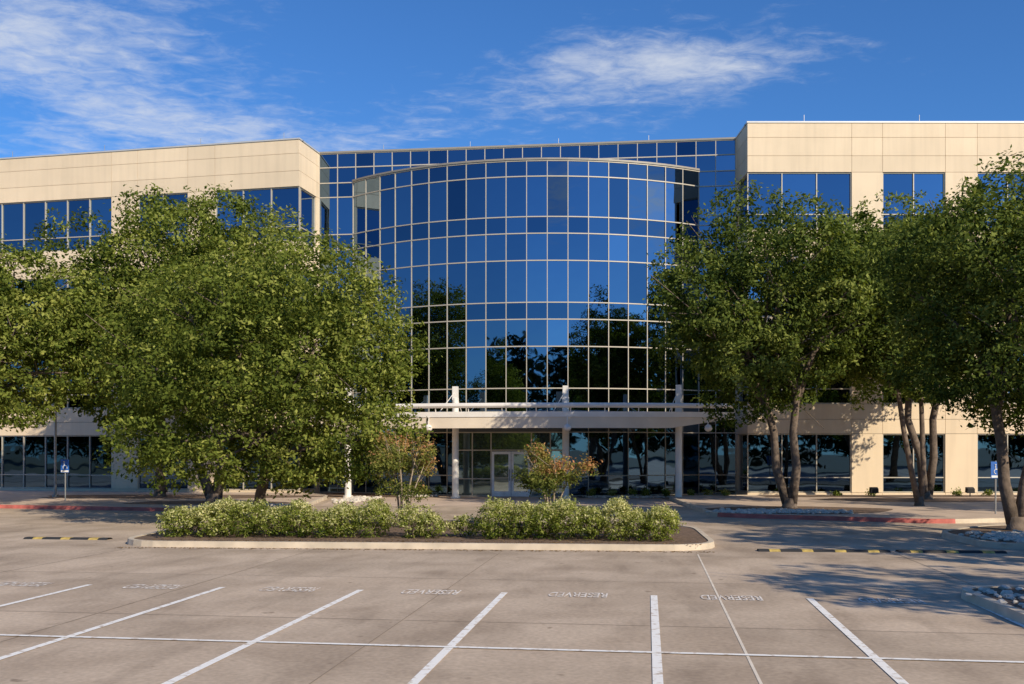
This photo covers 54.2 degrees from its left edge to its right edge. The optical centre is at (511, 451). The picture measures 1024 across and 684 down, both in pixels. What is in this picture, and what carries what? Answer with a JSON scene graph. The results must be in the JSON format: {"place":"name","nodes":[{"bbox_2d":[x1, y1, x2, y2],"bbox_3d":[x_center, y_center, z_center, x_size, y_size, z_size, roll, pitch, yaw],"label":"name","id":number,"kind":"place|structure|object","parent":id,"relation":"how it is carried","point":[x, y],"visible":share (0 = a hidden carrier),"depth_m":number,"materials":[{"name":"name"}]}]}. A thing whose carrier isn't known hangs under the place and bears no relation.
{"place":"outdoors","nodes":[
{"label":"outdoors","id":0,"kind":"place"},
{"bbox_2d":[0,490,327,512],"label":"sidewalk","id":1,"kind":"structure","parent":0,"point":[22,499],"depth_m":45.98,"materials":[{"name":"concrete"}]},
{"bbox_2d":[61,459,68,500],"bbox_3d":[-20.500,1.310,45.869,0.380,1.920,0.121,0,0,0],"label":"accessible parking sign","id":2,"kind":"object","parent":1,"relation":"on","point":[65,466],"visible":1,"depth_m":45.84,"materials":[{"name":"metal"}]},
{"bbox_2d":[41,494,327,498],"bbox_3d":[-16.298,2.264,50.000,14.497,0.001,4.574,0,0,0],"label":"mulch bed","id":3,"kind":"object","parent":1,"relation":"on","point":[176,496],"visible":0.81,"depth_m":49.90,"materials":[{"name":"brown soil"}]},
{"bbox_2d":[52,405,58,496],"bbox_3d":[-22.600,-0.055,49.500,0.555,4.650,0.558,0,0,0],"label":"path lamp post","id":4,"kind":"object","parent":3,"relation":"on","point":[55,494],"visible":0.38,"depth_m":49.45,"materials":[{"name":"metal"}]},
{"bbox_2d":[38,275,225,496],"bbox_3d":[-18.251,-3.670,49.663,10.469,12.099,7.824,0,0,0],"label":"live oak tree","id":5,"kind":"object","parent":3,"relation":"on","point":[157,493],"visible":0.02,"depth_m":48.59,"materials":[{"name":"green plant"}]},
{"bbox_2d":[124,501,289,504],"bbox_3d":[-13.259,2.264,43.900,7.333,0.001,3.191,0,0,0],"label":"mulch bed","id":6,"kind":"object","parent":1,"relation":"on","point":[178,502],"visible":0.59,"depth_m":44.08,"materials":[{"name":"brown soil"}]},
{"bbox_2d":[18,181,327,501],"bbox_3d":[-14.733,-4.747,44.739,13.363,14.255,12.806,0,0,0],"label":"live oak tree","id":7,"kind":"object","parent":6,"relation":"on","point":[154,215],"visible":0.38,"depth_m":42.52,"materials":[{"name":"green plant"}]},
{"bbox_2d":[205,503,288,506],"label":"river rocks","id":8,"kind":"object","parent":1,"relation":"on","point":[272,504],"visible":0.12,"depth_m":41.48,"materials":[{"name":"stone"}]},
{"bbox_2d":[320,495,683,506],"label":"entrance plaza","id":9,"kind":"structure","parent":0,"point":[444,500],"depth_m":47.45,"materials":[{"name":"concrete"}]},
{"bbox_2d":[331,496,381,502],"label":"river rocks","id":10,"kind":"object","parent":9,"relation":"on","point":[355,499],"visible":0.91,"depth_m":47.74,"materials":[{"name":"stone"}]},
{"bbox_2d":[459,433,569,495],"bbox_3d":[0.038,0.685,52.911,6.011,3.330,1.355,0,0,7],"label":"vestibule glass","id":11,"kind":"object","parent":9,"relation":"on","point":[500,441],"visible":0.53,"depth_m":52.40,"materials":[{"name":"clear glass"}]},
{"bbox_2d":[492,452,530,496],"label":"entrance door frames","id":12,"kind":"structure","parent":11,"relation":"attached to","point":[510,492],"depth_m":52.19,"materials":[{"name":"silver metal"}]},
{"bbox_2d":[494,454,527,490],"bbox_3d":[-0.046,1.130,52.233,1.830,1.980,0.011,0,0,7],"label":"entrance door glass","id":13,"kind":"object","parent":12,"relation":"in","point":[501,472],"visible":0.8,"depth_m":52.27,"materials":[{"name":"clear glass"}]},
{"bbox_2d":[305,385,734,498],"bbox_3d":[-0.198,-0.440,50.903,22.616,5.680,5.687,0,0,0],"label":"canopy frame","id":14,"kind":"object","parent":9,"relation":"on","point":[565,405],"visible":0.74,"depth_m":48.75,"materials":[{"name":"white metal"}]},
{"bbox_2d":[309,417,731,428],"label":"canopy soffit","id":15,"kind":"structure","parent":14,"relation":"attached to","point":[553,422],"depth_m":48.48,"materials":[{"name":"white metal"}]},
{"bbox_2d":[426,416,711,431],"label":"canopy floodlights","id":16,"kind":"object","parent":15,"relation":"attached to","point":[567,427],"visible":0.73,"depth_m":48.76,"materials":[{"name":"white metal"}]},
{"bbox_2d":[375,487,730,496],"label":"foundation shrubs","id":17,"kind":"object","parent":9,"relation":"on","point":[665,492],"visible":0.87,"depth_m":51.23,"materials":[{"name":"green plant"}]},
{"bbox_2d":[459,432,561,496],"bbox_3d":[-0.040,0.695,52.243,6.060,3.410,0.100,0,0,7],"label":"vestibule frame","id":18,"kind":"object","parent":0,"point":[490,478],"visible":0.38,"depth_m":52.32,"materials":[{"name":"grey metal"}]},
{"bbox_2d":[459,429,570,431],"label":"vestibule roof","id":19,"kind":"structure","parent":18,"relation":"on","point":[510,430],"depth_m":52.18,"materials":[{"name":"grey metal"}]},
{"bbox_2d":[0,493,1023,683],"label":"parking lot pavement","id":20,"kind":"structure","parent":0,"point":[790,614],"depth_m":15.23,"materials":[{"name":"concrete"}]},
{"bbox_2d":[0,233,128,432],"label":"live oak tree","id":21,"kind":"object","parent":20,"relation":"on","point":[54,351],"visible":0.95,"depth_m":39.06,"materials":[{"name":"green plant"}]},
{"bbox_2d":[23,537,111,539],"bbox_3d":[-12.100,2.373,27.250,2.419,0.045,0.340,0,0,7],"label":"speed hump","id":22,"kind":"object","parent":20,"relation":"on","point":[81,538],"visible":1,"depth_m":27.18,"materials":[{"name":"black rubber"}]},
{"bbox_2d":[328,493,440,496],"bbox_3d":[-6.900,2.370,54.300,6.200,0.001,5.400,0,0,0],"label":"lobby planting bed","id":23,"kind":"object","parent":20,"relation":"on","point":[354,494],"visible":0.6,"depth_m":53.42,"materials":[{"name":"brown soil"}]},
{"bbox_2d":[405,494,437,496],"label":"river rocks","id":24,"kind":"object","parent":23,"relation":"on","point":[424,496],"visible":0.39,"depth_m":52.18,"materials":[{"name":"stone"}]},
{"bbox_2d":[127,515,714,550],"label":"planter island","id":25,"kind":"structure","parent":20,"relation":"on","point":[685,535],"depth_m":25.12,"materials":[{"name":"concrete"}]},
{"bbox_2d":[84,213,442,517],"bbox_3d":[-8.384,-2.777,33.723,11.970,10.313,10.902,0,0,0],"label":"live oak tree","id":26,"kind":"object","parent":25,"relation":"on","point":[262,439],"visible":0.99,"depth_m":31.68,"materials":[{"name":"green plant"}]},
{"bbox_2d":[155,495,396,537],"bbox_3d":[-6.359,1.815,26.875,6.496,1.227,2.686,0,0,0],"label":"abelia hedge","id":27,"kind":"object","parent":25,"relation":"on","point":[214,515],"visible":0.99,"depth_m":26.30,"materials":[{"name":"green plant"}]},
{"bbox_2d":[361,428,441,527],"bbox_3d":[-3.189,0.812,29.542,2.356,2.990,2.367,0,0,0],"label":"crape myrtle tree","id":28,"kind":"object","parent":25,"relation":"on","point":[399,461],"visible":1,"depth_m":29.59,"materials":[{"name":"green plant"}]},
{"bbox_2d":[117,536,714,552],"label":"fallen leaves","id":29,"kind":"object","parent":25,"relation":"on","point":[413,549],"visible":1,"depth_m":24.66,"materials":[{"name":"brown plant"}]},
{"bbox_2d":[385,501,449,538],"bbox_3d":[-2.450,1.838,26.319,1.677,1.074,1.546,0,0,0],"label":"abelia shrub","id":30,"kind":"object","parent":25,"relation":"on","point":[428,518],"visible":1,"depth_m":26.02,"materials":[{"name":"green plant"}]},
{"bbox_2d":[447,513,480,536],"bbox_3d":[-1.326,1.959,26.513,1.035,0.694,1.002,0,0,0],"label":"abelia shrub","id":31,"kind":"object","parent":25,"relation":"on","point":[463,519],"visible":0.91,"depth_m":26.38,"materials":[{"name":"green plant"}]},
{"bbox_2d":[511,441,603,529],"bbox_3d":[1.112,0.986,28.926,2.239,2.640,2.526,0,0,-38],"label":"crape myrtle tree","id":32,"kind":"object","parent":25,"relation":"on","point":[548,475],"visible":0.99,"depth_m":28.63,"materials":[{"name":"green plant"}]},
{"bbox_2d":[474,494,686,541],"bbox_3d":[1.763,1.763,26.021,5.489,1.297,2.378,0,0,9],"label":"abelia hedge","id":33,"kind":"object","parent":25,"relation":"on","point":[586,515],"visible":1,"depth_m":25.56,"materials":[{"name":"green plant"}]},
{"bbox_2d":[0,582,926,603],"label":"reserved stall lettering","id":34,"kind":"object","parent":20,"relation":"on","point":[456,592],"visible":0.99,"depth_m":16.89,"materials":[{"name":"white paint"}]},
{"bbox_2d":[1,511,988,683],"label":"pavement joints","id":35,"kind":"object","parent":20,"relation":"on","point":[443,591],"visible":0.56,"depth_m":16.23,"materials":[{"name":"grey concrete"}]},
{"bbox_2d":[35,408,975,492],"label":"wall","id":36,"kind":"structure","parent":20,"relation":"on","point":[191,489],"depth_m":57.70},
{"bbox_2d":[0,123,1023,494],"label":"precast walls","id":37,"kind":"structure","parent":20,"relation":"on","point":[866,155],"depth_m":51.80,"materials":[{"name":"beige concrete"}]},
{"bbox_2d":[0,140,1023,494],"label":"window glass","id":38,"kind":"object","parent":37,"relation":"attached to","point":[652,462],"visible":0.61,"depth_m":53.36,"materials":[{"name":"blue glass"}]},
{"bbox_2d":[0,121,1023,159],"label":"roof coping","id":39,"kind":"object","parent":37,"relation":"on","point":[303,141],"visible":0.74,"depth_m":54.45,"materials":[{"name":"metal"}]},
{"bbox_2d":[12,115,919,156],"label":"lightning rods","id":40,"kind":"object","parent":39,"relation":"on","point":[383,145],"visible":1,"depth_m":55.95,"materials":[{"name":"metal"}]},
{"bbox_2d":[0,172,1023,492],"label":"window frames","id":41,"kind":"structure","parent":37,"relation":"attached to","point":[2,474],"depth_m":55.03,"materials":[{"name":"silver metal"}]},
{"bbox_2d":[0,584,1023,683],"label":"parking line markings","id":42,"kind":"object","parent":20,"relation":"on","point":[657,669],"visible":0.95,"depth_m":12.35,"materials":[{"name":"white paint"}]},
{"bbox_2d":[319,139,735,495],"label":"curtain wall mullions","id":43,"kind":"object","parent":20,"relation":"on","point":[526,260],"visible":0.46,"depth_m":53.68,"materials":[{"name":"silver metal"}]},
{"bbox_2d":[320,137,734,181],"bbox_3d":[0.435,-16.240,54.603,23.375,1.760,3.702,0,0,7],"label":"curtain wall cap","id":44,"kind":"object","parent":43,"relation":"on","point":[543,158],"visible":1,"depth_m":54.88,"materials":[{"name":"silver metal"}]},
{"bbox_2d":[577,495,685,497],"bbox_3d":[7.750,2.370,52.100,8.700,0.001,3.800,0,0,0],"label":"lobby planting bed","id":45,"kind":"object","parent":20,"relation":"on","point":[608,497],"visible":0.2,"depth_m":53.42,"materials":[{"name":"brown soil"}]},
{"bbox_2d":[583,495,670,497],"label":"river rocks","id":46,"kind":"object","parent":45,"relation":"on","point":[631,496],"visible":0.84,"depth_m":50.87,"materials":[{"name":"stone"}]},
{"bbox_2d":[697,554,762,683],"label":"expansion joint","id":47,"kind":"object","parent":20,"relation":"on","point":[745,652],"visible":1,"depth_m":13.34,"materials":[{"name":"grey concrete"}]},
{"bbox_2d":[757,549,890,552],"bbox_3d":[7.425,2.373,23.875,3.060,0.045,0.340,0,0,5],"label":"speed hump","id":48,"kind":"object","parent":20,"relation":"on","point":[822,550],"visible":1,"depth_m":23.78,"materials":[{"name":"black rubber"}]},
{"bbox_2d":[896,550,1007,553],"bbox_3d":[10.375,2.373,23.650,2.458,0.045,0.340,0,0,5],"label":"speed hump","id":49,"kind":"object","parent":20,"relation":"on","point":[952,551],"visible":1,"depth_m":23.56,"materials":[{"name":"black rubber"}]},
{"bbox_2d":[941,524,1023,549],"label":"island","id":50,"kind":"object","parent":20,"relation":"on","point":[951,534],"visible":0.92,"depth_m":26.59,"materials":[{"name":"concrete"}]},
{"bbox_2d":[853,144,1023,530],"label":"live oak tree","id":51,"kind":"object","parent":50,"relation":"on","point":[996,369],"visible":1,"depth_m":28.08,"materials":[{"name":"green plant"}]},
{"bbox_2d":[958,529,1023,544],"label":"river rocks","id":52,"kind":"object","parent":50,"relation":"on","point":[1016,536],"visible":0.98,"depth_m":26.33,"materials":[{"name":"stone"}]},
{"bbox_2d":[961,585,1023,624],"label":"rock planter island","id":53,"kind":"object","parent":20,"relation":"on","point":[1010,609],"visible":0.81,"depth_m":15.20,"materials":[{"name":"concrete"}]},
{"bbox_2d":[963,584,1023,607],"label":"river rocks","id":54,"kind":"object","parent":53,"relation":"on","point":[1006,593],"visible":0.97,"depth_m":15.68,"materials":[{"name":"stone"}]},
{"bbox_2d":[0,0,1023,157],"label":"sky","id":55,"kind":"structure","parent":0,"point":[76,76],"materials":[{"name":"blue"}]},
{"bbox_2d":[669,495,1016,522],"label":"entry sidewalk","id":56,"kind":"structure","parent":0,"point":[948,512],"depth_m":39.57,"materials":[{"name":"concrete"}]},
{"bbox_2d":[705,506,892,513],"bbox_3d":[11.134,2.264,38.600,7.523,0.001,5.236,0,0,0],"label":"mulch bed","id":57,"kind":"object","parent":56,"relation":"on","point":[864,510],"visible":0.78,"depth_m":39.47,"materials":[{"name":"brown soil"}]},
{"bbox_2d":[641,175,906,507],"bbox_3d":[10.556,-4.412,40.061,11.343,13.585,10.213,0,0,0],"label":"live oak tree","id":58,"kind":"object","parent":57,"relation":"on","point":[766,367],"visible":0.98,"depth_m":38.45,"materials":[{"name":"green plant"}]},
{"bbox_2d":[705,507,852,513],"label":"river rocks","id":59,"kind":"object","parent":57,"relation":"on","point":[771,511],"visible":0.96,"depth_m":36.67,"materials":[{"name":"stone"}]},
{"bbox_2d":[800,214,974,505],"bbox_3d":[15.603,-3.584,40.991,8.150,11.929,7.879,0,0,0],"label":"live oak tree","id":60,"kind":"object","parent":56,"relation":"on","point":[858,376],"visible":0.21,"depth_m":40.42,"materials":[{"name":"green plant"}]},
{"bbox_2d":[759,495,1016,496],"bbox_3d":[35.300,2.259,50.450,45.400,0.001,2.100,0,0,0],"label":"building planting bed","id":61,"kind":"object","parent":56,"relation":"on","point":[885,496],"visible":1,"depth_m":49.79,"materials":[{"name":"brown soil"}]},
{"bbox_2d":[869,487,878,495],"bbox_3d":[18.100,2.035,49.980,0.400,0.470,0.280,0,0,0],"label":"ground floodlight","id":62,"kind":"object","parent":61,"relation":"on","point":[873,490],"visible":1,"depth_m":49.89,"materials":[{"name":"black metal"}]},
{"bbox_2d":[830,487,994,495],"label":"wall shrubs","id":63,"kind":"object","parent":61,"relation":"on","point":[956,492],"depth_m":50.63,"materials":[{"name":"green plant"}]},
{"bbox_2d":[965,487,974,495],"bbox_3d":[22.900,2.035,49.980,0.400,0.470,0.280,0,0,0],"label":"ground floodlight","id":64,"kind":"object","parent":61,"relation":"on","point":[969,490],"visible":1,"depth_m":49.89,"materials":[{"name":"black metal"}]},
{"bbox_2d":[814,498,1015,501],"bbox_3d":[19.366,2.264,46.600,10.844,0.001,4.318,0,0,0],"label":"mulch bed","id":65,"kind":"object","parent":56,"relation":"on","point":[927,500],"visible":0.86,"depth_m":46.81,"materials":[{"name":"brown soil"}]},
{"bbox_2d":[810,189,1008,498],"bbox_3d":[19.102,-4.870,47.373,11.160,14.500,11.051,0,0,-38],"label":"live oak tree","id":66,"kind":"object","parent":65,"relation":"on","point":[930,475],"visible":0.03,"depth_m":47.23,"materials":[{"name":"green plant"}]},
{"bbox_2d":[991,461,997,513],"bbox_3d":[17.500,1.310,36.169,0.380,1.920,0.121,0,0,0],"label":"accessible parking sign","id":67,"kind":"object","parent":56,"relation":"on","point":[994,473],"visible":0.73,"depth_m":36.15,"materials":[{"name":"metal"}]}
]}

